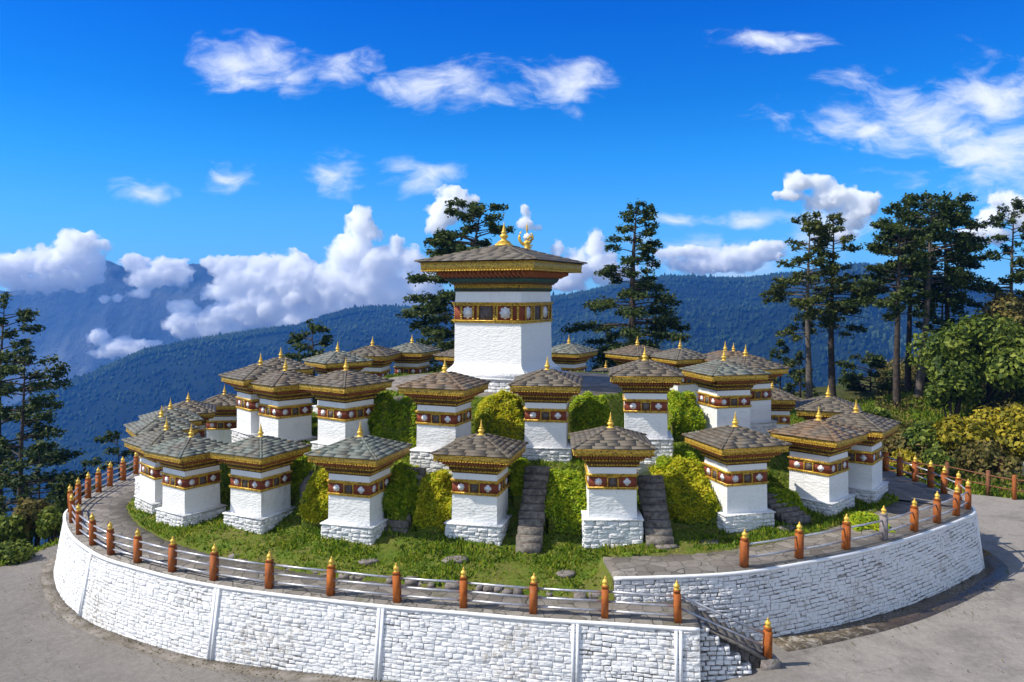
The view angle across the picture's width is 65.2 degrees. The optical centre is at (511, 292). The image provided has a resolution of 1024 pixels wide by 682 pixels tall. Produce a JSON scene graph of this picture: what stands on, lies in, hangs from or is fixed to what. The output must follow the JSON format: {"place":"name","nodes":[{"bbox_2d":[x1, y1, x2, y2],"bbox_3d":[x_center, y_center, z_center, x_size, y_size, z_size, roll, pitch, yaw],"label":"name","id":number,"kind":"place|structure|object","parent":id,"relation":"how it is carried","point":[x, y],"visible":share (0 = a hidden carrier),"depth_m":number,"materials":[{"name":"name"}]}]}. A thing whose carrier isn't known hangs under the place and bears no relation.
{"place":"outdoors","nodes":[
{"label":"outdoors","id":0,"kind":"place"},
{"bbox_2d":[0,260,454,407],"bbox_3d":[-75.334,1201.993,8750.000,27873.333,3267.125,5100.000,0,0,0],"label":"mountains","id":1,"kind":"structure","parent":0,"point":[105,312],"depth_m":8183.31,"materials":[{"name":"blue"}]},
{"bbox_2d":[66,469,698,626],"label":"path","id":2,"kind":"structure","parent":0,"point":[106,506],"depth_m":23.05,"materials":[{"name":"grey stone"}]},
{"bbox_2d":[67,453,681,622],"bbox_3d":[-9.157,7.868,27.642,29.619,1.075,8.225,0,0,44],"label":"railing","id":3,"kind":"object","parent":2,"relation":"on","point":[331,580],"visible":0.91,"depth_m":22.42,"materials":[{"name":"wood"}]},
{"bbox_2d":[228,553,600,598],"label":"kerb","id":4,"kind":"structure","parent":2,"relation":"on","point":[456,586],"depth_m":22.66,"materials":[{"name":"stone"}]},
{"bbox_2d":[1,270,991,547],"bbox_3d":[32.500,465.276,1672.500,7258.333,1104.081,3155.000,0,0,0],"label":"forested hills","id":5,"kind":"structure","parent":0,"point":[199,382],"depth_m":2034.67,"materials":[{"name":"green plant"}]},
{"bbox_2d":[1,261,1022,545],"bbox_3d":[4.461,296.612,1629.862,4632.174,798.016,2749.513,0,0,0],"label":"forest","id":6,"kind":"object","parent":5,"relation":"on","point":[79,381],"visible":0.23,"depth_m":2145.67,"materials":[{"name":"green plant"}]},
{"bbox_2d":[0,491,1023,681],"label":"road","id":7,"kind":"structure","parent":0,"point":[47,653],"depth_m":22.68,"materials":[{"name":"grey asphalt"}]},
{"bbox_2d":[41,555,400,681],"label":"gutter","id":8,"kind":"object","parent":7,"relation":"on","point":[166,654],"visible":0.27,"depth_m":23.20,"materials":[{"name":"concrete"}]},
{"bbox_2d":[53,497,700,681],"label":"retaining wall","id":9,"kind":"structure","parent":7,"relation":"on","point":[280,631],"depth_m":21.65,"materials":[{"name":"stone"}]},
{"bbox_2d":[5,521,1023,681],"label":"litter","id":10,"kind":"object","parent":7,"relation":"on","point":[384,681],"visible":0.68,"depth_m":24.03,"materials":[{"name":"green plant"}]},
{"bbox_2d":[773,549,1008,651],"bbox_3d":[10.048,9.955,40.525,13.195,0.750,36.196,0,0,-12],"label":"gutter","id":11,"kind":"object","parent":7,"relation":"on","point":[999,570],"visible":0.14,"depth_m":24.05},
{"bbox_2d":[0,0,1023,294],"label":"sky","id":12,"kind":"structure","parent":0,"point":[311,142],"materials":[{"name":"blue"}]},
{"bbox_2d":[126,369,898,602],"bbox_3d":[-0.500,6.359,38.000,35.400,4.323,36.000,0,0,0],"label":"terraced mound","id":13,"kind":"object","parent":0,"point":[510,577],"visible":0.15,"depth_m":25.26,"materials":[{"name":"green plant"}]},
{"bbox_2d":[121,418,194,513],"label":"chorten","id":14,"kind":"object","parent":13,"relation":"on","point":[149,498],"visible":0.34,"depth_m":30.17,"materials":[{"name":"white paint"}]},
{"bbox_2d":[123,405,199,494],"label":"chorten","id":15,"kind":"object","parent":13,"relation":"on","point":[143,426],"visible":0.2,"depth_m":32.59,"materials":[{"name":"grey stone"}]},
{"bbox_2d":[138,398,203,426],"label":"chorten","id":16,"kind":"object","parent":13,"relation":"on","point":[192,417],"visible":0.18,"depth_m":34.97,"materials":[{"name":"grey stone"}]},
{"bbox_2d":[141,424,229,527],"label":"chorten","id":17,"kind":"object","parent":13,"relation":"on","point":[191,482],"visible":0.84,"depth_m":28.42,"materials":[{"name":"paint"}]},
{"bbox_2d":[162,392,216,436],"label":"chorten","id":18,"kind":"object","parent":13,"relation":"on","point":[206,412],"visible":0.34,"depth_m":37.02,"materials":[{"name":"grey stone"}]},
{"bbox_2d":[202,385,236,442],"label":"chorten","id":19,"kind":"object","parent":13,"relation":"on","point":[221,424],"visible":0.39,"depth_m":40.28,"materials":[{"name":"white paint"}]},
{"bbox_2d":[218,354,283,442],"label":"chorten","id":20,"kind":"object","parent":13,"relation":"on","point":[239,380],"visible":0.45,"depth_m":33.19,"materials":[{"name":"white paint"}]},
{"bbox_2d":[207,424,311,533],"bbox_3d":[-8.790,6.811,27.997,2.564,4.550,2.564,0,0,27],"label":"chorten","id":21,"kind":"object","parent":13,"relation":"on","point":[260,483],"visible":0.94,"depth_m":27.38,"materials":[{"name":"paint"}]},
{"bbox_2d":[244,358,317,441],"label":"chorten","id":22,"kind":"object","parent":13,"relation":"on","point":[285,404],"visible":0.69,"depth_m":32.19,"materials":[{"name":"white paint"}]},
{"bbox_2d":[248,348,315,374],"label":"chorten","id":23,"kind":"object","parent":13,"relation":"on","point":[292,364],"visible":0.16,"depth_m":36.90,"materials":[{"name":"grey stone"}]},
{"bbox_2d":[290,455,311,501],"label":"hedge","id":24,"kind":"object","parent":13,"relation":"on","point":[300,468],"visible":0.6,"depth_m":28.92,"materials":[{"name":"green plant"}]},
{"bbox_2d":[297,467,328,528],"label":"hedge","id":25,"kind":"object","parent":13,"relation":"on","point":[313,509],"visible":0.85,"depth_m":27.08,"materials":[{"name":"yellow plant"}]},
{"bbox_2d":[302,342,373,413],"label":"chorten","id":26,"kind":"object","parent":13,"relation":"on","point":[327,362],"visible":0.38,"depth_m":39.37,"materials":[{"name":"grey stone"}]},
{"bbox_2d":[297,359,393,449],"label":"chorten","id":27,"kind":"object","parent":13,"relation":"on","point":[345,397],"visible":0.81,"depth_m":30.39,"materials":[{"name":"white paint"}]},
{"bbox_2d":[304,422,412,544],"bbox_3d":[-5.089,6.708,26.802,2.712,4.840,2.707,0,0,18],"label":"chorten","id":28,"kind":"object","parent":13,"relation":"on","point":[357,467],"visible":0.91,"depth_m":26.04,"materials":[{"name":"paint"}]},
{"bbox_2d":[349,336,401,376],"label":"chorten","id":29,"kind":"object","parent":13,"relation":"on","point":[384,358],"visible":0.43,"depth_m":43.21,"materials":[{"name":"grey stone"}]},
{"bbox_2d":[367,391,384,435],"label":"hedge","id":30,"kind":"object","parent":13,"relation":"on","point":[373,418],"visible":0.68,"depth_m":31.00,"materials":[{"name":"green plant"}]},
{"bbox_2d":[372,391,416,455],"bbox_3d":[-4.364,5.734,30.871,2.232,3.774,2.880,0,0,0],"label":"hedge","id":31,"kind":"object","parent":13,"relation":"on","point":[397,420],"visible":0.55,"depth_m":30.78,"materials":[{"name":"green plant"}]},
{"bbox_2d":[382,460,419,524],"bbox_3d":[-3.727,7.142,27.446,1.372,2.544,2.089,0,0,0],"label":"hedge","id":32,"kind":"object","parent":13,"relation":"on","point":[401,492],"visible":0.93,"depth_m":26.79,"materials":[{"name":"green plant"}]},
{"bbox_2d":[384,467,425,533],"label":"mound steps","id":33,"kind":"structure","parent":13,"relation":"on","point":[401,524],"depth_m":26.56,"materials":[{"name":"stone"}]},
{"bbox_2d":[391,336,441,374],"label":"chorten","id":34,"kind":"object","parent":13,"relation":"on","point":[415,358],"visible":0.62,"depth_m":45.29,"materials":[{"name":"grey stone"}]},
{"bbox_2d":[411,469,452,533],"bbox_3d":[-2.563,7.335,27.048,1.577,2.588,2.191,0,0,0],"label":"hedge","id":35,"kind":"object","parent":13,"relation":"on","point":[433,511],"visible":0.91,"depth_m":26.38,"materials":[{"name":"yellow plant"}]},
{"bbox_2d":[396,360,490,476],"bbox_3d":[-2.464,4.795,29.196,2.715,4.840,2.715,0,0,19],"label":"chorten","id":36,"kind":"object","parent":13,"relation":"on","point":[444,398],"visible":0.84,"depth_m":28.46,"materials":[{"name":"white paint"}]},
{"bbox_2d":[433,348,454,367],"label":"chorten","id":37,"kind":"object","parent":13,"relation":"on","point":[447,356],"visible":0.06,"depth_m":44.52,"materials":[{"name":"brown"}]},
{"bbox_2d":[430,420,528,545],"bbox_3d":[-1.036,6.615,26.551,2.715,4.840,2.715,0,0,13],"label":"chorten","id":38,"kind":"object","parent":13,"relation":"on","point":[477,464],"visible":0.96,"depth_m":25.77,"materials":[{"name":"white paint"}]},
{"bbox_2d":[473,389,524,440],"bbox_3d":[-0.479,5.709,30.560,2.360,3.886,2.910,0,0,0],"label":"hedge","id":39,"kind":"object","parent":13,"relation":"on","point":[500,413],"visible":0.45,"depth_m":30.71,"materials":[{"name":"yellow plant"}]},
{"bbox_2d":[386,372,623,396],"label":"hilltop paving","id":40,"kind":"structure","parent":13,"relation":"on","point":[596,383],"depth_m":36.99,"materials":[{"name":"grey stone"}]},
{"bbox_2d":[414,224,587,392],"bbox_3d":[-0.359,0.796,36.001,5.882,8.009,5.881,0,0,26],"label":"chorten","id":41,"kind":"object","parent":40,"relation":"on","point":[502,304],"visible":0.77,"depth_m":34.48,"materials":[{"name":"paint"}]},
{"bbox_2d":[509,456,529,508],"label":"hedge","id":42,"kind":"object","parent":13,"relation":"on","point":[518,465],"visible":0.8,"depth_m":27.26,"materials":[{"name":"green plant"}]},
{"bbox_2d":[516,466,549,553],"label":"mound steps","id":43,"kind":"structure","parent":13,"relation":"on","point":[532,521],"depth_m":26.11,"materials":[{"name":"stone"}]},
{"bbox_2d":[507,356,583,462],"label":"chorten","id":44,"kind":"object","parent":13,"relation":"on","point":[546,394],"visible":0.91,"depth_m":28.94,"materials":[{"name":"white paint"}]},
{"bbox_2d":[544,468,586,535],"bbox_3d":[1.847,7.358,26.931,1.792,2.651,2.271,0,0,0],"label":"hedge","id":45,"kind":"object","parent":13,"relation":"on","point":[566,500],"visible":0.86,"depth_m":26.36,"materials":[{"name":"green plant"}]},
{"bbox_2d":[551,337,598,371],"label":"chorten","id":46,"kind":"object","parent":13,"relation":"on","point":[573,357],"visible":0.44,"depth_m":44.74,"materials":[{"name":"grey stone"}]},
{"bbox_2d":[569,390,614,456],"bbox_3d":[3.074,5.487,30.703,1.952,3.266,2.868,0,0,0],"label":"hedge","id":47,"kind":"object","parent":13,"relation":"on","point":[587,410],"visible":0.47,"depth_m":30.70,"materials":[{"name":"green plant"}]},
{"bbox_2d":[568,412,657,548],"bbox_3d":[3.208,6.285,26.007,2.728,4.840,2.728,0,0,2],"label":"chorten","id":48,"kind":"object","parent":13,"relation":"on","point":[611,456],"visible":0.98,"depth_m":25.21,"materials":[{"name":"white paint"}]},
{"bbox_2d":[603,336,662,364],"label":"chorten","id":49,"kind":"object","parent":13,"relation":"on","point":[623,355],"visible":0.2,"depth_m":43.47,"materials":[{"name":"brown stone"}]},
{"bbox_2d":[608,347,684,474],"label":"chorten","id":50,"kind":"object","parent":13,"relation":"on","point":[645,384],"visible":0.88,"depth_m":28.58,"materials":[{"name":"white paint"}]},
{"bbox_2d":[637,475,673,545],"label":"mound steps","id":51,"kind":"structure","parent":13,"relation":"on","point":[657,530],"depth_m":25.80,"materials":[{"name":"stone"}]},
{"bbox_2d":[649,340,707,404],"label":"chorten","id":52,"kind":"object","parent":13,"relation":"on","point":[679,357],"visible":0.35,"depth_m":41.72,"materials":[{"name":"grey stone"}]},
{"bbox_2d":[655,446,702,472],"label":"hedge","id":53,"kind":"object","parent":13,"relation":"on","point":[683,452],"visible":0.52,"depth_m":28.36,"materials":[{"name":"green plant"}]},
{"bbox_2d":[648,455,721,524],"bbox_3d":[5.850,7.072,27.530,2.359,2.780,2.126,0,0,0],"label":"hedge","id":54,"kind":"object","parent":13,"relation":"on","point":[690,496],"visible":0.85,"depth_m":26.95,"materials":[{"name":"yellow plant"}]},
{"bbox_2d":[667,389,706,441],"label":"hedge","id":55,"kind":"object","parent":13,"relation":"on","point":[685,414],"visible":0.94,"depth_m":32.28,"materials":[{"name":"green plant"}]},
{"bbox_2d":[703,342,743,362],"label":"chorten","id":56,"kind":"object","parent":13,"relation":"on","point":[715,355],"visible":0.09,"depth_m":41.60,"materials":[{"name":"brown stone"}]},
{"bbox_2d":[680,349,770,430],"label":"chorten","id":57,"kind":"object","parent":13,"relation":"on","point":[725,386],"visible":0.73,"depth_m":31.97,"materials":[{"name":"white paint"}]},
{"bbox_2d":[682,412,791,532],"bbox_3d":[7.610,6.460,27.301,2.711,4.840,2.707,0,0,-16],"label":"chorten","id":58,"kind":"object","parent":13,"relation":"on","point":[736,460],"visible":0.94,"depth_m":26.53,"materials":[{"name":"white paint"}]},
{"bbox_2d":[721,345,790,435],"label":"chorten","id":59,"kind":"object","parent":13,"relation":"on","point":[761,421],"visible":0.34,"depth_m":33.95,"materials":[{"name":"white paint"}]},
{"bbox_2d":[771,382,802,427],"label":"chorten","id":60,"kind":"object","parent":13,"relation":"on","point":[782,403],"visible":0.3,"depth_m":39.73,"materials":[{"name":"white stone"}]},
{"bbox_2d":[767,487,806,514],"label":"hedge","id":61,"kind":"object","parent":13,"relation":"on","point":[786,495],"visible":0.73,"depth_m":28.06,"materials":[{"name":"green plant"}]},
{"bbox_2d":[767,493,810,524],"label":"mound steps","id":62,"kind":"structure","parent":13,"relation":"on","point":[792,514],"depth_m":27.32,"materials":[{"name":"stone"}]},
{"bbox_2d":[767,407,870,515],"bbox_3d":[11.233,6.561,29.301,2.728,4.840,2.728,0,0,-43],"label":"chorten","id":63,"kind":"object","parent":13,"relation":"on","point":[818,457],"visible":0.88,"depth_m":28.66,"materials":[{"name":"white paint"}]},
{"bbox_2d":[794,385,862,419],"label":"chorten","id":64,"kind":"object","parent":13,"relation":"on","point":[828,405],"visible":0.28,"depth_m":33.26,"materials":[{"name":"brown stone"}]},
{"bbox_2d":[826,401,900,503],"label":"chorten","id":65,"kind":"object","parent":13,"relation":"on","point":[866,483],"visible":0.46,"depth_m":30.22,"materials":[{"name":"white paint"}]},
{"bbox_2d":[843,511,895,532],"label":"hedge","id":66,"kind":"object","parent":13,"relation":"on","point":[858,517],"visible":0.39,"depth_m":26.24,"materials":[{"name":"green plant"}]},
{"bbox_2d":[603,469,972,585],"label":"path","id":67,"kind":"structure","parent":0,"point":[907,490],"depth_m":24.11,"materials":[{"name":"grey stone"}]},
{"bbox_2d":[739,446,971,567],"bbox_3d":[13.021,7.167,27.809,4.649,1.075,16.429,0,0,36],"label":"railing","id":68,"kind":"object","parent":67,"relation":"on","point":[845,541],"visible":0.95,"depth_m":25.82,"materials":[{"name":"wood"}]},
{"bbox_2d":[791,363,1023,498],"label":"ground","id":69,"kind":"structure","parent":0,"point":[842,393],"depth_m":70.15,"materials":[{"name":"soil"}]},
{"bbox_2d":[0,512,36,544],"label":"bush","id":70,"kind":"object","parent":69,"relation":"on","point":[13,527],"visible":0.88,"depth_m":34.27,"materials":[{"name":"green plant"}]},
{"bbox_2d":[0,539,37,565],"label":"bush","id":71,"kind":"object","parent":69,"relation":"on","point":[16,553],"visible":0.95,"depth_m":31.25,"materials":[{"name":"green plant"}]},
{"bbox_2d":[10,497,55,546],"bbox_3d":[-21.259,10.447,35.514,1.892,2.752,2.051,0,0,0],"label":"bush","id":72,"kind":"object","parent":69,"relation":"on","point":[29,508],"visible":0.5,"depth_m":35.03,"materials":[{"name":"green plant"}]},
{"bbox_2d":[0,291,67,542],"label":"conifer tree","id":73,"kind":"object","parent":69,"relation":"on","point":[26,315],"visible":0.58,"depth_m":52.12,"materials":[{"name":"green plant"}]},
{"bbox_2d":[17,439,59,545],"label":"conifer tree","id":74,"kind":"object","parent":69,"relation":"on","point":[39,447],"visible":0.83,"depth_m":43.88,"materials":[{"name":"green plant"}]},
{"bbox_2d":[0,340,95,514],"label":"conifer tree","id":75,"kind":"object","parent":69,"relation":"on","point":[8,479],"visible":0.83,"depth_m":47.40,"materials":[{"name":"green plant"}]},
{"bbox_2d":[35,505,62,543],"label":"bush","id":76,"kind":"object","parent":69,"relation":"on","point":[49,524],"visible":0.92,"depth_m":34.54,"materials":[{"name":"green plant"}]},
{"bbox_2d":[80,429,135,492],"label":"conifer tree","id":77,"kind":"object","parent":69,"relation":"on","point":[94,461],"visible":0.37,"depth_m":57.23,"materials":[{"name":"green plant"}]},
{"bbox_2d":[278,318,334,408],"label":"conifer tree","id":78,"kind":"object","parent":69,"relation":"on","point":[295,339],"visible":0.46,"depth_m":61.91,"materials":[{"name":"green plant"}]},
{"bbox_2d":[395,197,515,372],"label":"conifer tree","id":79,"kind":"object","parent":69,"relation":"on","point":[437,304],"visible":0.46,"depth_m":58.72,"materials":[{"name":"green plant"}]},
{"bbox_2d":[0,376,1023,565],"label":"grass","id":80,"kind":"structure","parent":69,"relation":"on","point":[867,404],"depth_m":55.59,"materials":[{"name":"green plant"}]},
{"bbox_2d":[558,198,692,369],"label":"conifer tree","id":81,"kind":"object","parent":69,"relation":"on","point":[632,311],"visible":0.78,"depth_m":61.49,"materials":[{"name":"green plant"}]},
{"bbox_2d":[693,606,762,667],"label":"stone staircase","id":82,"kind":"structure","parent":69,"relation":"on","point":[754,661],"depth_m":21.14,"materials":[{"name":"stone"}]},
{"bbox_2d":[698,620,780,681],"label":"stair wall","id":83,"kind":"structure","parent":69,"relation":"on","point":[720,660],"depth_m":20.29,"materials":[{"name":"stone"}]},
{"bbox_2d":[681,595,772,658],"bbox_3d":[5.527,8.609,20.582,2.374,1.686,0.198,0,0,-5],"label":"stair handrail","id":84,"kind":"object","parent":83,"relation":"on","point":[767,633],"visible":0.97,"depth_m":20.59,"materials":[{"name":"wood"}]},
{"bbox_2d":[767,338,802,394],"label":"conifer tree","id":85,"kind":"object","parent":69,"relation":"on","point":[780,342],"visible":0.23,"depth_m":71.61,"materials":[{"name":"green plant"}]},
{"bbox_2d":[613,505,984,640],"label":"retaining wall","id":86,"kind":"structure","parent":69,"relation":"on","point":[808,595],"depth_m":23.34,"materials":[{"name":"stone"}]},
{"bbox_2d":[781,350,818,398],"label":"conifer tree","id":87,"kind":"object","parent":69,"relation":"on","point":[798,379],"visible":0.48,"depth_m":67.68,"materials":[{"name":"green plant"}]},
{"bbox_2d":[758,210,861,398],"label":"conifer tree","id":88,"kind":"object","parent":69,"relation":"on","point":[806,303],"visible":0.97,"depth_m":63.64,"materials":[{"name":"green plant"}]},
{"bbox_2d":[791,212,877,396],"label":"conifer tree","id":89,"kind":"object","parent":69,"relation":"on","point":[831,332],"visible":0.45,"depth_m":65.68,"materials":[{"name":"green plant"}]},
{"bbox_2d":[835,350,901,391],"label":"conifer tree","id":90,"kind":"object","parent":69,"relation":"on","point":[851,380],"visible":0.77,"depth_m":70.09,"materials":[{"name":"green plant"}]},
{"bbox_2d":[839,201,937,406],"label":"conifer tree","id":91,"kind":"object","parent":69,"relation":"on","point":[913,259],"visible":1,"depth_m":59.89,"materials":[{"name":"green plant"}]},
{"bbox_2d":[884,424,913,451],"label":"bush","id":92,"kind":"object","parent":69,"relation":"on","point":[892,439],"visible":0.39,"depth_m":45.90,"materials":[{"name":"green plant"}]},
{"bbox_2d":[889,446,926,476],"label":"bush","id":93,"kind":"object","parent":69,"relation":"on","point":[908,455],"visible":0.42,"depth_m":42.03,"materials":[{"name":"yellow plant"}]},
{"bbox_2d":[867,208,959,391],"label":"conifer tree","id":94,"kind":"object","parent":69,"relation":"on","point":[947,298],"visible":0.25,"depth_m":65.80,"materials":[{"name":"green plant"}]},
{"bbox_2d":[895,417,956,457],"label":"bush","id":95,"kind":"object","parent":69,"relation":"on","point":[919,433],"visible":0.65,"depth_m":45.16,"materials":[{"name":"green plant"}]},
{"bbox_2d":[870,191,997,397],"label":"conifer tree","id":96,"kind":"object","parent":69,"relation":"on","point":[957,218],"visible":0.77,"depth_m":61.73,"materials":[{"name":"green plant"}]},
{"bbox_2d":[904,271,967,383],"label":"conifer tree","id":97,"kind":"object","parent":69,"relation":"on","point":[933,313],"visible":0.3,"depth_m":63.92,"materials":[{"name":"green plant"}]},
{"bbox_2d":[919,448,955,477],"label":"bush","id":98,"kind":"object","parent":69,"relation":"on","point":[936,457],"visible":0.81,"depth_m":41.68,"materials":[{"name":"green plant"}]},
{"bbox_2d":[897,190,994,322],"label":"conifer tree","id":99,"kind":"object","parent":69,"relation":"on","point":[975,264],"visible":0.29,"depth_m":67.33,"materials":[{"name":"green plant"}]},
{"bbox_2d":[875,353,1023,492],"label":"undergrowth","id":100,"kind":"object","parent":69,"relation":"on","point":[1013,398],"visible":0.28,"depth_m":53.95,"materials":[{"name":"green plant"}]},
{"bbox_2d":[882,460,1023,499],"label":"wooden fence","id":101,"kind":"object","parent":69,"relation":"on","point":[1014,490],"visible":0.65,"depth_m":38.53,"materials":[{"name":"brown wood"}]},
{"bbox_2d":[922,357,985,417],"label":"bush","id":102,"kind":"object","parent":69,"relation":"on","point":[941,391],"visible":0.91,"depth_m":52.32,"materials":[{"name":"green plant"}]},
{"bbox_2d":[928,413,998,450],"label":"bush","id":103,"kind":"object","parent":69,"relation":"on","point":[956,430],"visible":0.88,"depth_m":43.70,"materials":[{"name":"yellow plant"}]},
{"bbox_2d":[905,311,1023,408],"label":"broadleaf tree","id":104,"kind":"object","parent":69,"relation":"on","point":[990,348],"visible":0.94,"depth_m":52.27,"materials":[{"name":"green plant"}]},
{"bbox_2d":[952,439,1023,472],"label":"bush","id":105,"kind":"object","parent":69,"relation":"on","point":[983,449],"visible":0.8,"depth_m":42.36,"materials":[{"name":"green plant"}]},
{"bbox_2d":[968,196,1023,302],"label":"conifer tree","id":106,"kind":"object","parent":69,"relation":"on","point":[991,287],"visible":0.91,"depth_m":65.80,"materials":[{"name":"green plant"}]},
{"bbox_2d":[968,403,1023,458],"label":"bush","id":107,"kind":"object","parent":69,"relation":"on","point":[1008,423],"visible":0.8,"depth_m":43.23,"materials":[{"name":"yellow plant"}]},
{"bbox_2d":[971,290,1023,331],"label":"broadleaf tree","id":108,"kind":"object","parent":69,"relation":"on","point":[1011,305],"visible":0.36,"depth_m":59.53,"materials":[{"name":"green plant"}]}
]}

